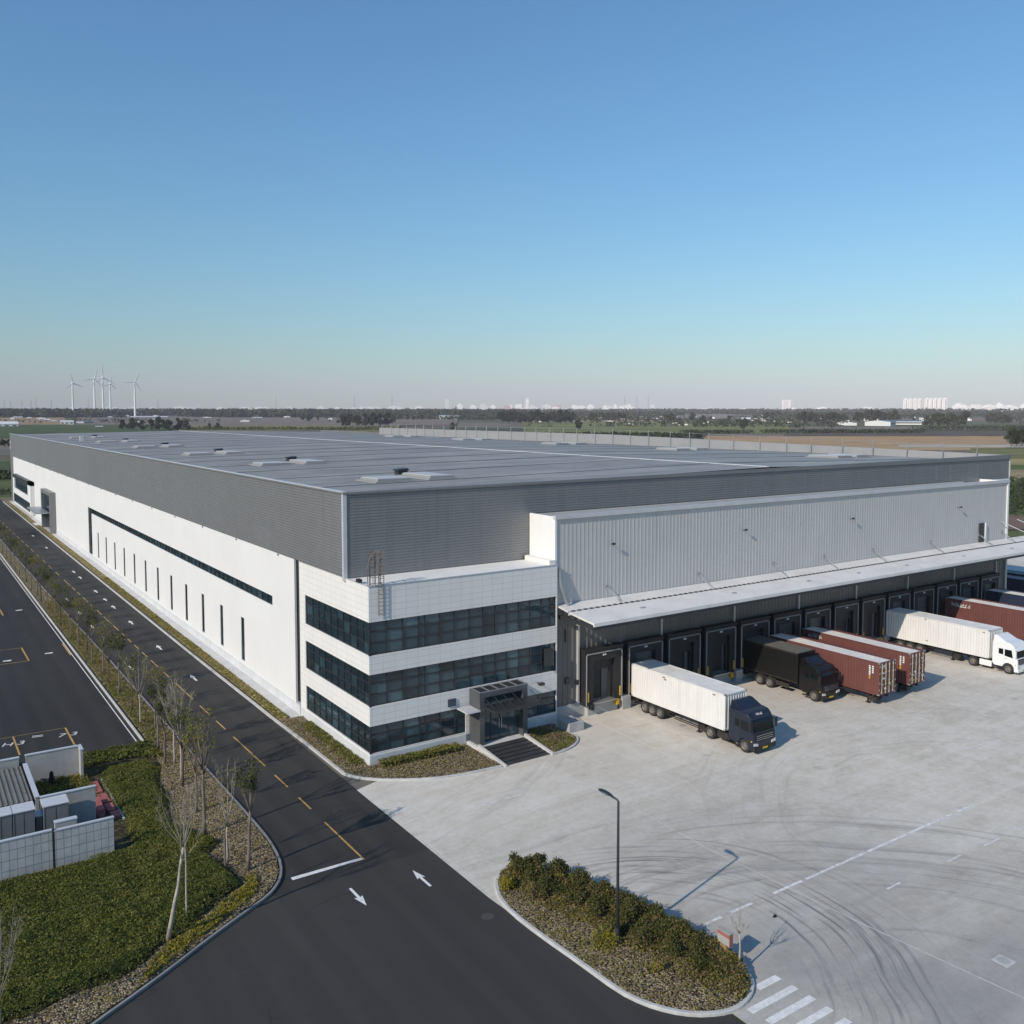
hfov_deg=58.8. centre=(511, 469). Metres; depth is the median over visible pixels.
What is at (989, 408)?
apartment block
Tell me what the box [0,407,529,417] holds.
woods
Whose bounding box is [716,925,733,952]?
notice board
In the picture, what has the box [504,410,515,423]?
broadleaf tree
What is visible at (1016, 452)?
field
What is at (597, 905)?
shrub
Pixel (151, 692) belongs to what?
street tree
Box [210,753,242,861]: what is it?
sapling
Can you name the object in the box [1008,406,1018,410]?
skyline building
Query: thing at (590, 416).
broadleaf tree
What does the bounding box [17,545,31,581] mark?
street tree
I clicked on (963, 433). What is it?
field
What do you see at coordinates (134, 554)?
window
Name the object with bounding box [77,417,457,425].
field
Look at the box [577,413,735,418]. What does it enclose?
field
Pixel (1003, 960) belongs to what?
manhole cover
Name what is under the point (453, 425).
broadleaf tree
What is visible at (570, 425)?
field
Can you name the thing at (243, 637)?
window
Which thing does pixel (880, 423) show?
factory shed
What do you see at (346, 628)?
window
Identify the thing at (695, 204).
sky
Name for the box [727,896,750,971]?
bare tree
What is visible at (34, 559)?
street tree
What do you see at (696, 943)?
shrub
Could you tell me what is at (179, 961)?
kerb
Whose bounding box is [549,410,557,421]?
broadleaf tree
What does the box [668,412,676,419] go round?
broadleaf tree
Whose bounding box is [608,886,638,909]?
shrub
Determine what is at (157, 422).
broadleaf tree
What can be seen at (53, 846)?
wall post
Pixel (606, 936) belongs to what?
yellow bush
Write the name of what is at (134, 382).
wind turbine
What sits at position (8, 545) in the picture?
street tree
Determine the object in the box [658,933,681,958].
shrub
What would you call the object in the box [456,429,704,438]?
field
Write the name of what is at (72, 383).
wind turbine
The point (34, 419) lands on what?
field
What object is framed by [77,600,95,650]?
street tree
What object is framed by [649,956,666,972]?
yellow bush
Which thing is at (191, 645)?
verge grass
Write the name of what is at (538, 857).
shrub
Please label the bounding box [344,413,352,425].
broadleaf tree
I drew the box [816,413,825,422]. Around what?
broadleaf tree
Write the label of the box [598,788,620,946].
street lamp
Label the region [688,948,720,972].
shrub
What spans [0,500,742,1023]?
road
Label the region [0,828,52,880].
panel wall
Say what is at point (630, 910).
shrub
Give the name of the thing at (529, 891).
brown shrub
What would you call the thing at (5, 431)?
field
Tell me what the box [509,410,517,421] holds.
broadleaf tree
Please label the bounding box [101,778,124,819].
kerb
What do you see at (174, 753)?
street tree
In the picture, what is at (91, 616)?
street tree
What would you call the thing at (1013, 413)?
woods
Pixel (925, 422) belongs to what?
broadleaf tree
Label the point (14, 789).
shed
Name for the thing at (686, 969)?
brown shrub
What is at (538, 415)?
broadleaf tree
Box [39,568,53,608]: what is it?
street tree
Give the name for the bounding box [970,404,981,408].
apartment block
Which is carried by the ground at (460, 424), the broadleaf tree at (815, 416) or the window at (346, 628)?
the broadleaf tree at (815, 416)
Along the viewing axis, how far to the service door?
108.78 m
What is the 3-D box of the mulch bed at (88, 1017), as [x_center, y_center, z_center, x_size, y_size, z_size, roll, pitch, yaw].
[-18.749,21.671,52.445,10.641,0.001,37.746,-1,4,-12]
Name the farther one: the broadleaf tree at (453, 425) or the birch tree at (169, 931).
the broadleaf tree at (453, 425)
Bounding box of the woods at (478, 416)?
[388,413,577,419]
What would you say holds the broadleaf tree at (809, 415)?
on the ground at (460, 424)
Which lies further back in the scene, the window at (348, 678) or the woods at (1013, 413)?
the woods at (1013, 413)
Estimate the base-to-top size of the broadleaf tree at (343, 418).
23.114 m
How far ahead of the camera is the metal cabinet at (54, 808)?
53.14 m
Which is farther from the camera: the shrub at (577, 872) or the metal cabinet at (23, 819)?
the metal cabinet at (23, 819)
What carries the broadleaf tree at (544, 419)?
on the ground at (460, 424)
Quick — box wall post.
[52,828,55,868]
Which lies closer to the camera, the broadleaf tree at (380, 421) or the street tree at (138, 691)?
the street tree at (138, 691)
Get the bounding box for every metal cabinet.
[0,806,12,839]
[10,801,34,836]
[35,810,42,831]
[40,794,68,829]
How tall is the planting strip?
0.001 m
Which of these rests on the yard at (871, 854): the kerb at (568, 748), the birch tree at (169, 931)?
the kerb at (568, 748)
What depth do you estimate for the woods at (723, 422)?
1598.12 m
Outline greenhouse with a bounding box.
[0,421,17,425]
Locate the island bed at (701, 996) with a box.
[498,867,749,1010]
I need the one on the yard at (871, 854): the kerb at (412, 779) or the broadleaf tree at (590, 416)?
the kerb at (412, 779)
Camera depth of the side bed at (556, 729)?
70.05 m
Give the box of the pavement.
[9,501,301,717]
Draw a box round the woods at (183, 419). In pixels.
[0,415,382,422]
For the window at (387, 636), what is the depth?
67.95 m
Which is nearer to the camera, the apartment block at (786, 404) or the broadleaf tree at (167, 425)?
the broadleaf tree at (167, 425)
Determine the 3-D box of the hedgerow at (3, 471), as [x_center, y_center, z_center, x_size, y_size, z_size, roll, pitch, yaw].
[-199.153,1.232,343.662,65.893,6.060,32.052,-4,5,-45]
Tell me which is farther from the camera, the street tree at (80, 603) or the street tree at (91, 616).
the street tree at (80, 603)
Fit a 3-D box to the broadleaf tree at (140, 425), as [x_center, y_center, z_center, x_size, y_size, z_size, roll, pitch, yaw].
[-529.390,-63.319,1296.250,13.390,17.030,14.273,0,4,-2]
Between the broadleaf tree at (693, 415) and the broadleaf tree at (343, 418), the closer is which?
the broadleaf tree at (343, 418)
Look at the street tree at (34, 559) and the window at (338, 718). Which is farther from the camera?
the street tree at (34, 559)
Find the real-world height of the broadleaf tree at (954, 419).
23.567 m
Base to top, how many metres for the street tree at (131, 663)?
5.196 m
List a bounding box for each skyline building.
[480,403,486,409]
[542,404,549,410]
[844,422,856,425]
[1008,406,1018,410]
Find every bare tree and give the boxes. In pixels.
[0,900,26,1023]
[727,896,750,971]
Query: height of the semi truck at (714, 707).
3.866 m
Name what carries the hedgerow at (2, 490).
on the ground at (460, 424)
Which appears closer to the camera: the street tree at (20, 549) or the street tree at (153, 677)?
the street tree at (153, 677)
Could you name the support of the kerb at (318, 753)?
on the ground at (460, 424)
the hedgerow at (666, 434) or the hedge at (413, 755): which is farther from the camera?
the hedgerow at (666, 434)
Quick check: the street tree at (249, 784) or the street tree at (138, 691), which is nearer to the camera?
the street tree at (249, 784)
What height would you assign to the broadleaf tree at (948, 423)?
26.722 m
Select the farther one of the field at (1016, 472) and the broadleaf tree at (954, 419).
the broadleaf tree at (954, 419)
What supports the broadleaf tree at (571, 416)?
on the ground at (460, 424)
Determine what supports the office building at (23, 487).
in the warehouse
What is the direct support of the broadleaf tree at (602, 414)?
on the ground at (460, 424)
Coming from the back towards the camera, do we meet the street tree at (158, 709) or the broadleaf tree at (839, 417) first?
the broadleaf tree at (839, 417)
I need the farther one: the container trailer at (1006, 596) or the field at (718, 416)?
the field at (718, 416)
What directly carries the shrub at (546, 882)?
on the island bed at (701, 996)
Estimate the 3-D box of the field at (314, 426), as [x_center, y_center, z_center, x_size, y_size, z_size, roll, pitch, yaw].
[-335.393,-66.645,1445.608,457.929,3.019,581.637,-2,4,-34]
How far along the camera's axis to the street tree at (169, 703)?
61.35 m
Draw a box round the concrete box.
[557,715,583,732]
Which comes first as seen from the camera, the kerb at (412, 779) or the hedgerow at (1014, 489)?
the kerb at (412, 779)
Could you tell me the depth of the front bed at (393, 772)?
64.65 m
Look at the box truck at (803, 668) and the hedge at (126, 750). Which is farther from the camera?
the box truck at (803, 668)
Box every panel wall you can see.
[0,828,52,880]
[54,816,113,866]
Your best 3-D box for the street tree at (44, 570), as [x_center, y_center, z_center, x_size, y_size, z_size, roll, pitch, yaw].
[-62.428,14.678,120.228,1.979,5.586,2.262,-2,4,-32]
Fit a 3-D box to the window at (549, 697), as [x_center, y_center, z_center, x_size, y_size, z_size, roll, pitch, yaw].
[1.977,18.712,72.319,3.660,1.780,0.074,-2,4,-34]
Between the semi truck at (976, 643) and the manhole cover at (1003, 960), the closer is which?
the manhole cover at (1003, 960)
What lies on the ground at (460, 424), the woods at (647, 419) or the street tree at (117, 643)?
the woods at (647, 419)
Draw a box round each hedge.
[83,739,166,766]
[378,742,460,767]
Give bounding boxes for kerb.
[0,539,281,1023]
[0,553,143,740]
[3,501,343,774]
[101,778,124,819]
[343,765,501,780]
[495,867,754,1016]
[554,732,578,754]
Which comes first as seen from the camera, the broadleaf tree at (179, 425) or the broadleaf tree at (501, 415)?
the broadleaf tree at (179, 425)
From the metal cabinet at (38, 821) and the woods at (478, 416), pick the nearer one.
the metal cabinet at (38, 821)
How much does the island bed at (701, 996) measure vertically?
0.001 m
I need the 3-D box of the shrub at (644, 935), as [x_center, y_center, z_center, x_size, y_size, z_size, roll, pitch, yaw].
[6.278,21.708,42.704,1.681,1.195,1.582,-2,4,-34]
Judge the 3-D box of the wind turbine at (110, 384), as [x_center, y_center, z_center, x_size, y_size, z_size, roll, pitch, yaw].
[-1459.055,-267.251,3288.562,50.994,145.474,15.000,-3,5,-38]
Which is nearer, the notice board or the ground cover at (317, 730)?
the notice board
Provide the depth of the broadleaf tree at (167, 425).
1255.29 m
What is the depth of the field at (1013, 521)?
207.13 m
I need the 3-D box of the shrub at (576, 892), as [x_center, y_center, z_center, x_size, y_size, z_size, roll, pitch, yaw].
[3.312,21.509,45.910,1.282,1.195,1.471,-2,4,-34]
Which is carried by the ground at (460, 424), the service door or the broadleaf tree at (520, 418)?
the broadleaf tree at (520, 418)
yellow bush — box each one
[497,874,517,889]
[590,924,620,952]
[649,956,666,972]
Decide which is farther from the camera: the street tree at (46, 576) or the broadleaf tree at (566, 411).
the broadleaf tree at (566, 411)
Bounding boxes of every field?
[0,417,67,424]
[0,425,172,437]
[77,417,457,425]
[173,425,399,431]
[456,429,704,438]
[522,422,788,432]
[573,420,674,421]
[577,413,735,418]
[704,436,1010,449]
[784,429,1018,435]
[970,448,1023,457]
[1008,515,1023,529]
[1009,469,1023,480]
[1010,465,1023,469]
[1011,458,1023,464]
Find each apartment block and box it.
[782,400,791,408]
[903,398,922,409]
[924,398,946,409]
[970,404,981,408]
[984,406,995,409]
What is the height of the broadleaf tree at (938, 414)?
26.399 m
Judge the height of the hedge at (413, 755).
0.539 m
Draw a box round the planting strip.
[0,541,170,740]
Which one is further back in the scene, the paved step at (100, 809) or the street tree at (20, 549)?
the street tree at (20, 549)
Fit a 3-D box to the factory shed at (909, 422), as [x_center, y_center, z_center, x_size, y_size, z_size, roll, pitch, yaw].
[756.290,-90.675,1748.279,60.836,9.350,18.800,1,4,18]
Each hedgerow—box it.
[0,467,10,479]
[0,487,11,494]
[162,426,400,430]
[548,431,709,437]
[678,429,759,433]
[760,428,927,432]
[906,428,1007,431]
[910,425,1023,428]
[1009,475,1023,515]
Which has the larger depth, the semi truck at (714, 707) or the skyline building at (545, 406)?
the skyline building at (545, 406)
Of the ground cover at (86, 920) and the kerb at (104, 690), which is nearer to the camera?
the ground cover at (86, 920)
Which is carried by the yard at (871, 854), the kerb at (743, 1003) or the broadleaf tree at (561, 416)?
the kerb at (743, 1003)
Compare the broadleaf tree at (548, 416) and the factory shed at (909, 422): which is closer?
the factory shed at (909, 422)
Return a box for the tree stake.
[224,838,225,868]
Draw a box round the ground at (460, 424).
[0,412,1023,1023]
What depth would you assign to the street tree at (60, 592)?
106.30 m
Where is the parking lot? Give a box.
[0,558,139,762]
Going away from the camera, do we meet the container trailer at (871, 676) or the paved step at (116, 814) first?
the paved step at (116, 814)
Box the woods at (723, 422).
[526,417,843,427]
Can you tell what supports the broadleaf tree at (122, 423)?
on the ground at (460, 424)
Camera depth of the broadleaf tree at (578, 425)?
1312.19 m
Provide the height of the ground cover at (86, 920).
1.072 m
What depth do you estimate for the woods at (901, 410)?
4388.48 m
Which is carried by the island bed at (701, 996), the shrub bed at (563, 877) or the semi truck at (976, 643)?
the shrub bed at (563, 877)
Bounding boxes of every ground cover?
[0,758,239,1021]
[34,772,97,808]
[138,873,257,982]
[301,720,364,764]
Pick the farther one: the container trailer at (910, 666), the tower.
the tower
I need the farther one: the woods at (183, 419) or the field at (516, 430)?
the woods at (183, 419)
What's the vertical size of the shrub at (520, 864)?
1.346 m
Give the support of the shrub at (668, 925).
on the island bed at (701, 996)
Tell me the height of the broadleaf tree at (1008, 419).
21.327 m
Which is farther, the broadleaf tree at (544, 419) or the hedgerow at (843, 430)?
the broadleaf tree at (544, 419)
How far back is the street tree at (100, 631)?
86.79 m
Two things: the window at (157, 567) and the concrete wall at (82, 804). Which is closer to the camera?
the concrete wall at (82, 804)
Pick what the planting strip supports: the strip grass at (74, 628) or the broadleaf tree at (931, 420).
the strip grass at (74, 628)
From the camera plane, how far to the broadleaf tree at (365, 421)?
1581.42 m
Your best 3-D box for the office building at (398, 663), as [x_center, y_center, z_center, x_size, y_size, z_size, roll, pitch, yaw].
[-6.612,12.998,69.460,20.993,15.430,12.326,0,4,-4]
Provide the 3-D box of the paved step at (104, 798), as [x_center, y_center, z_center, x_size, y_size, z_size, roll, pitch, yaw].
[-26.388,21.288,58.688,0.550,0.220,1.500,-2,4,-34]
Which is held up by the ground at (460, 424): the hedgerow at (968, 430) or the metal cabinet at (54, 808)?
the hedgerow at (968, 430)
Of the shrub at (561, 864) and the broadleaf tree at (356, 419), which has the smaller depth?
the shrub at (561, 864)
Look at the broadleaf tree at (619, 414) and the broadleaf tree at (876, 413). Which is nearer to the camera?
the broadleaf tree at (876, 413)
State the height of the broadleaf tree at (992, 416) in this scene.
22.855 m
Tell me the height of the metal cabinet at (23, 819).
2.200 m
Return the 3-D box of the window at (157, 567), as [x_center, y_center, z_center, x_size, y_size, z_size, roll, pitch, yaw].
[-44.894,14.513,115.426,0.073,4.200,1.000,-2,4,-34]
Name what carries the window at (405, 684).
in the office building at (398, 663)
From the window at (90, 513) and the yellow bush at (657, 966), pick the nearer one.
the yellow bush at (657, 966)
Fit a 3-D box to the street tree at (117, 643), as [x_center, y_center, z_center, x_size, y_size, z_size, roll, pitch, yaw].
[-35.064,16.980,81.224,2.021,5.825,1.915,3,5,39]
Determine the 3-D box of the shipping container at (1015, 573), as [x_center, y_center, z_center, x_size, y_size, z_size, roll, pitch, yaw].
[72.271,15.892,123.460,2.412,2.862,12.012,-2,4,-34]
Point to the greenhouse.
(8, 423)
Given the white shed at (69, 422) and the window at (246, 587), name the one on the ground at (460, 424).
the white shed at (69, 422)
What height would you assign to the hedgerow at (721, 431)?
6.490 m
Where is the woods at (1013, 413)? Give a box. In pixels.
[543,410,1023,417]
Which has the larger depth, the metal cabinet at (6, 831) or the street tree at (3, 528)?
the street tree at (3, 528)
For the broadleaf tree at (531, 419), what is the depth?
1826.45 m
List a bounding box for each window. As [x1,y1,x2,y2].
[88,507,92,554]
[92,509,271,603]
[134,554,135,583]
[145,560,146,590]
[157,567,158,599]
[171,576,172,609]
[186,585,187,619]
[202,594,204,631]
[221,605,223,645]
[242,617,244,660]
[306,595,370,655]
[306,641,370,706]
[307,686,371,753]
[368,596,555,655]
[369,709,464,753]
[371,643,555,706]
[528,690,554,717]
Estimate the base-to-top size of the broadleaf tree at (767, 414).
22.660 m
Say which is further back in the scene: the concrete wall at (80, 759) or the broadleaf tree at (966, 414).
the broadleaf tree at (966, 414)
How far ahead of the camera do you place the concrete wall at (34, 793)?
56.83 m
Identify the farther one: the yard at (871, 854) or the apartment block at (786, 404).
the apartment block at (786, 404)
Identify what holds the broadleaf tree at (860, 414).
on the ground at (460, 424)
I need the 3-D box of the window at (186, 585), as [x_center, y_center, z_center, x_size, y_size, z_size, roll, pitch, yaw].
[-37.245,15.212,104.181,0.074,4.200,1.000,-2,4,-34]
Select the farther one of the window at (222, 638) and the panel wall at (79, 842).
the window at (222, 638)
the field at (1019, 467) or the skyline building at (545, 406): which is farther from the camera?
the skyline building at (545, 406)
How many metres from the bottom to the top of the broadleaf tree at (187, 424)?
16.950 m
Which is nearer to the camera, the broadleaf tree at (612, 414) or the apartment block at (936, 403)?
the broadleaf tree at (612, 414)
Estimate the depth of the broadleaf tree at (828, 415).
1830.89 m
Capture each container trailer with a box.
[769,632,895,702]
[802,625,925,691]
[945,595,1023,640]
[985,588,1023,605]
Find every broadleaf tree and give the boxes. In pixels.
[118,419,127,428]
[126,417,136,429]
[136,420,145,429]
[146,419,154,428]
[152,416,167,429]
[161,419,172,430]
[174,417,183,428]
[183,420,190,429]
[306,414,312,419]
[336,415,346,425]
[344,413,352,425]
[352,414,361,425]
[360,413,370,425]
[369,412,376,425]
[374,413,384,424]
[382,411,396,425]
[449,422,456,429]
[496,411,506,423]
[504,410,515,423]
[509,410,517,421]
[515,412,526,423]
[525,410,534,423]
[532,409,543,423]
[541,412,546,422]
[545,413,552,422]
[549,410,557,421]
[554,409,567,421]
[563,409,569,422]
[567,411,575,423]
[575,418,581,428]
[587,412,593,420]
[598,412,605,419]
[609,412,615,419]
[614,412,622,419]
[663,415,670,421]
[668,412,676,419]
[688,411,695,419]
[738,418,749,428]
[762,411,769,418]
[799,411,809,420]
[806,411,813,423]
[809,413,817,421]
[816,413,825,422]
[822,413,831,422]
[829,411,837,421]
[834,413,843,421]
[842,413,848,421]
[852,412,859,422]
[857,412,864,419]
[863,410,872,420]
[872,410,880,419]
[880,412,887,419]
[885,410,902,419]
[923,415,934,425]
[927,413,937,424]
[935,412,940,424]
[936,413,950,425]
[944,412,953,425]
[950,414,958,425]
[954,414,964,425]
[961,410,970,425]
[988,413,997,421]
[994,413,1005,423]
[1003,426,1017,445]
[1005,414,1012,423]
[1012,429,1022,445]
[1017,428,1023,445]
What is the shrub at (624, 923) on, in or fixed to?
on the island bed at (701, 996)
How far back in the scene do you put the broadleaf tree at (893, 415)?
1877.18 m
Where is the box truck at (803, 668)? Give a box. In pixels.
[743,635,840,700]
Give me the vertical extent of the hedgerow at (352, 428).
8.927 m
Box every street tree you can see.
[0,523,5,552]
[0,528,10,558]
[3,533,15,563]
[8,536,18,569]
[12,541,25,573]
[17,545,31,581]
[24,554,36,589]
[27,555,43,594]
[32,562,47,601]
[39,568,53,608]
[44,575,61,616]
[50,581,69,624]
[61,593,77,638]
[71,597,85,644]
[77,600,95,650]
[82,608,99,663]
[91,613,114,673]
[97,632,117,683]
[107,627,128,691]
[117,646,150,723]
[117,652,139,711]
[143,674,170,749]
[144,665,166,728]
[150,670,185,763]
[153,692,173,763]
[156,674,195,780]
[162,695,201,785]
[176,725,203,812]
[182,703,216,835]
[230,750,261,870]
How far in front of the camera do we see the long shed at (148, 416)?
2573.82 m
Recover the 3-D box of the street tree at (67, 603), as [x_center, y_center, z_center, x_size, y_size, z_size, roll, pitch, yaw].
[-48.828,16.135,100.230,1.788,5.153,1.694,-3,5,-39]
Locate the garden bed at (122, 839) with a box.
[1,744,277,1023]
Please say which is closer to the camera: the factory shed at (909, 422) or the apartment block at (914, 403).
the factory shed at (909, 422)
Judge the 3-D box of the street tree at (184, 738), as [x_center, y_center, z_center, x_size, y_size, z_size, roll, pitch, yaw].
[-19.843,18.593,56.441,1.675,5.681,2.021,-2,4,-34]
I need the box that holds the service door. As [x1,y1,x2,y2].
[978,523,986,541]
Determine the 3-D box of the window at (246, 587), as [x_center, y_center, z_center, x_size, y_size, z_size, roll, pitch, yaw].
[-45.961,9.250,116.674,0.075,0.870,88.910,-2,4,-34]
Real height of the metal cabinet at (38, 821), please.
1.600 m
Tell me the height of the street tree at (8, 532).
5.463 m
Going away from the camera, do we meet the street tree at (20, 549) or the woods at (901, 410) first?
the street tree at (20, 549)
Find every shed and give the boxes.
[0,766,32,807]
[60,420,73,424]
[130,416,167,417]
[865,420,895,425]
[888,420,922,424]
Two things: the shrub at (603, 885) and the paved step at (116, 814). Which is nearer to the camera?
the shrub at (603, 885)
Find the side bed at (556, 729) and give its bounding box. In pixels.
[528,724,576,751]
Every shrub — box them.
[507,851,531,874]
[524,852,547,863]
[524,860,546,882]
[525,879,545,900]
[533,871,565,896]
[544,856,570,878]
[563,880,587,907]
[568,863,593,888]
[586,892,610,919]
[588,878,615,900]
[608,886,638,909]
[609,911,631,937]
[614,892,650,926]
[633,917,665,945]
[644,901,664,923]
[658,916,693,939]
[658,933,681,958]
[671,956,701,979]
[684,925,710,955]
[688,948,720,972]
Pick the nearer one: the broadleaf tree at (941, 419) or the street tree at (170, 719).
the street tree at (170, 719)
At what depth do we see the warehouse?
89.98 m
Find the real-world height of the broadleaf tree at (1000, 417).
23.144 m
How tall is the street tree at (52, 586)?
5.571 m
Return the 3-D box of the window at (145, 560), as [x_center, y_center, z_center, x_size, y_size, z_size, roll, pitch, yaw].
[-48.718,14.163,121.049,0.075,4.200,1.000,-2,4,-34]
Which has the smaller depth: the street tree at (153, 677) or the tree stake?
the tree stake
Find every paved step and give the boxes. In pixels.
[89,781,102,793]
[96,796,104,817]
[97,793,110,803]
[104,802,115,811]
[109,810,121,818]
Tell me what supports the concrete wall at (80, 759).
on the garden bed at (122, 839)
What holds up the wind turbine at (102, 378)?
on the ground at (460, 424)
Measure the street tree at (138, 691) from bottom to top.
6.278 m
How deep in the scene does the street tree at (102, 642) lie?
83.46 m
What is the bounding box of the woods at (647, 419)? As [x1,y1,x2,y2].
[575,413,1023,423]
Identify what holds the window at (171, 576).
in the warehouse
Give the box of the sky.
[0,0,1023,409]
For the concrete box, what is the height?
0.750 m
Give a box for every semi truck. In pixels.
[631,659,776,752]
[886,607,1023,673]
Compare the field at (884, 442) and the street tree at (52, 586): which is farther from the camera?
the field at (884, 442)
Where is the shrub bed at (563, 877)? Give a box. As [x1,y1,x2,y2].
[499,858,751,998]
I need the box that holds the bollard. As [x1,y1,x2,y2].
[49,771,53,783]
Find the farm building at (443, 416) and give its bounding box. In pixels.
[439,415,458,418]
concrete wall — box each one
[0,756,18,769]
[23,763,39,810]
[25,745,78,782]
[40,784,95,822]
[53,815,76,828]
[77,744,83,778]
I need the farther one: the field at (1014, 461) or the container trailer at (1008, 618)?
the field at (1014, 461)
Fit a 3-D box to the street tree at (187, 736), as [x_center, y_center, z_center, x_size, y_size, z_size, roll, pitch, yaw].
[-18.245,17.655,53.505,1.929,7.916,2.867,-1,4,-9]
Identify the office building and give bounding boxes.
[13,473,34,514]
[298,550,557,766]
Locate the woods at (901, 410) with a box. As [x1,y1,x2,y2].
[1,408,1023,413]
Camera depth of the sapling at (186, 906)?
44.46 m
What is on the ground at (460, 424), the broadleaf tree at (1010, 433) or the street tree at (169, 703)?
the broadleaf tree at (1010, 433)
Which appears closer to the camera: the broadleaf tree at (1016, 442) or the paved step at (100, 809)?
the paved step at (100, 809)
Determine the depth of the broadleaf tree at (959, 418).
1511.03 m
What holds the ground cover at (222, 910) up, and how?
on the mulch bed at (88, 1017)
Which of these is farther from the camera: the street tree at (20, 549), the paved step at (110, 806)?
the street tree at (20, 549)
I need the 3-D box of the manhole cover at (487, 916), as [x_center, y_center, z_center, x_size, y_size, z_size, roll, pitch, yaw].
[-1.208,22.232,45.175,0.660,0.014,0.660,-2,4,-34]
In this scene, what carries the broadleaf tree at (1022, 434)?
on the ground at (460, 424)
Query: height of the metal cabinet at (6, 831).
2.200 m
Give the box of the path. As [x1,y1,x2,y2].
[898,445,1023,446]
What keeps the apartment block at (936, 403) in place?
on the ground at (460, 424)
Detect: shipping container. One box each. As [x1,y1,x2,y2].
[1006,575,1023,591]
[1007,570,1023,576]
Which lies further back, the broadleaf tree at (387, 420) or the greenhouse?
the broadleaf tree at (387, 420)
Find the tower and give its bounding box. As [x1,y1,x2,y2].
[445,399,448,408]
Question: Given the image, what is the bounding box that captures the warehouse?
[9,424,1023,718]
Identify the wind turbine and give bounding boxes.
[64,372,82,409]
[82,368,100,408]
[91,368,116,408]
[103,377,116,408]
[128,372,141,415]
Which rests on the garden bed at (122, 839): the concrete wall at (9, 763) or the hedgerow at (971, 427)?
the concrete wall at (9, 763)
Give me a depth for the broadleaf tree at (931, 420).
1545.59 m
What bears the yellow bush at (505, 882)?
on the island bed at (701, 996)
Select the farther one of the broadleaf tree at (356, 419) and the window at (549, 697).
the broadleaf tree at (356, 419)
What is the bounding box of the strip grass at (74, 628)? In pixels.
[41,601,175,742]
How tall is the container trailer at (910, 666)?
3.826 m
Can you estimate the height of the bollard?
0.860 m
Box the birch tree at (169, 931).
[153,777,215,941]
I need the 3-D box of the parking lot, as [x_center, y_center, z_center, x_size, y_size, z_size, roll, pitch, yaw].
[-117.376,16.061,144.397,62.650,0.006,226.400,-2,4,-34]
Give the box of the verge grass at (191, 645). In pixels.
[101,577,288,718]
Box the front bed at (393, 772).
[280,716,499,777]
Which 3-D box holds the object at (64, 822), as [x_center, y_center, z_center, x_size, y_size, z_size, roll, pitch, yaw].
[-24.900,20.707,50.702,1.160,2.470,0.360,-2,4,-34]
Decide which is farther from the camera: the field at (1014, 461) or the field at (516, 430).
the field at (516, 430)
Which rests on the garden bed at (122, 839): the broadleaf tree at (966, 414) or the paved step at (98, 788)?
the paved step at (98, 788)
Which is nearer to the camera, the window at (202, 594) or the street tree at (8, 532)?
the window at (202, 594)
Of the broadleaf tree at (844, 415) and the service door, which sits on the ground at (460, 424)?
the broadleaf tree at (844, 415)
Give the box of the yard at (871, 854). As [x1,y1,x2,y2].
[357,556,1023,1023]
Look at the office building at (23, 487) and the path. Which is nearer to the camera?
the office building at (23, 487)
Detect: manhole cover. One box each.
[481,913,493,919]
[991,954,1015,967]
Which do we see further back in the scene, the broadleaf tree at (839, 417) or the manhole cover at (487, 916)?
the broadleaf tree at (839, 417)
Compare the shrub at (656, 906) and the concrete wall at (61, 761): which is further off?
the concrete wall at (61, 761)
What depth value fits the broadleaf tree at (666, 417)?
1875.87 m
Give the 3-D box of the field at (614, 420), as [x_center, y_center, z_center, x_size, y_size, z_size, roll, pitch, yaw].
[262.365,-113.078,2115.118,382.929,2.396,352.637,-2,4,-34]
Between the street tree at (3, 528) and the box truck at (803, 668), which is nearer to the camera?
the box truck at (803, 668)
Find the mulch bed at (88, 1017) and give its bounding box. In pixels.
[10,736,277,1023]
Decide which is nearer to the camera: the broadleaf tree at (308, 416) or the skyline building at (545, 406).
the broadleaf tree at (308, 416)
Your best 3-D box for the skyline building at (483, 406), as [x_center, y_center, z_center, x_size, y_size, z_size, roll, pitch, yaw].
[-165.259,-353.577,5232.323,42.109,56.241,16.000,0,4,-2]
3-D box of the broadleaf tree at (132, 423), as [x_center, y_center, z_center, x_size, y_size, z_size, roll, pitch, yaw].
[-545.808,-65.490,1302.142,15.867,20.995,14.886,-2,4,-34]
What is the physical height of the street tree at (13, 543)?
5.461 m
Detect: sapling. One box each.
[177,799,187,918]
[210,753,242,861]
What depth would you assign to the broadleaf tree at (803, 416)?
1864.67 m

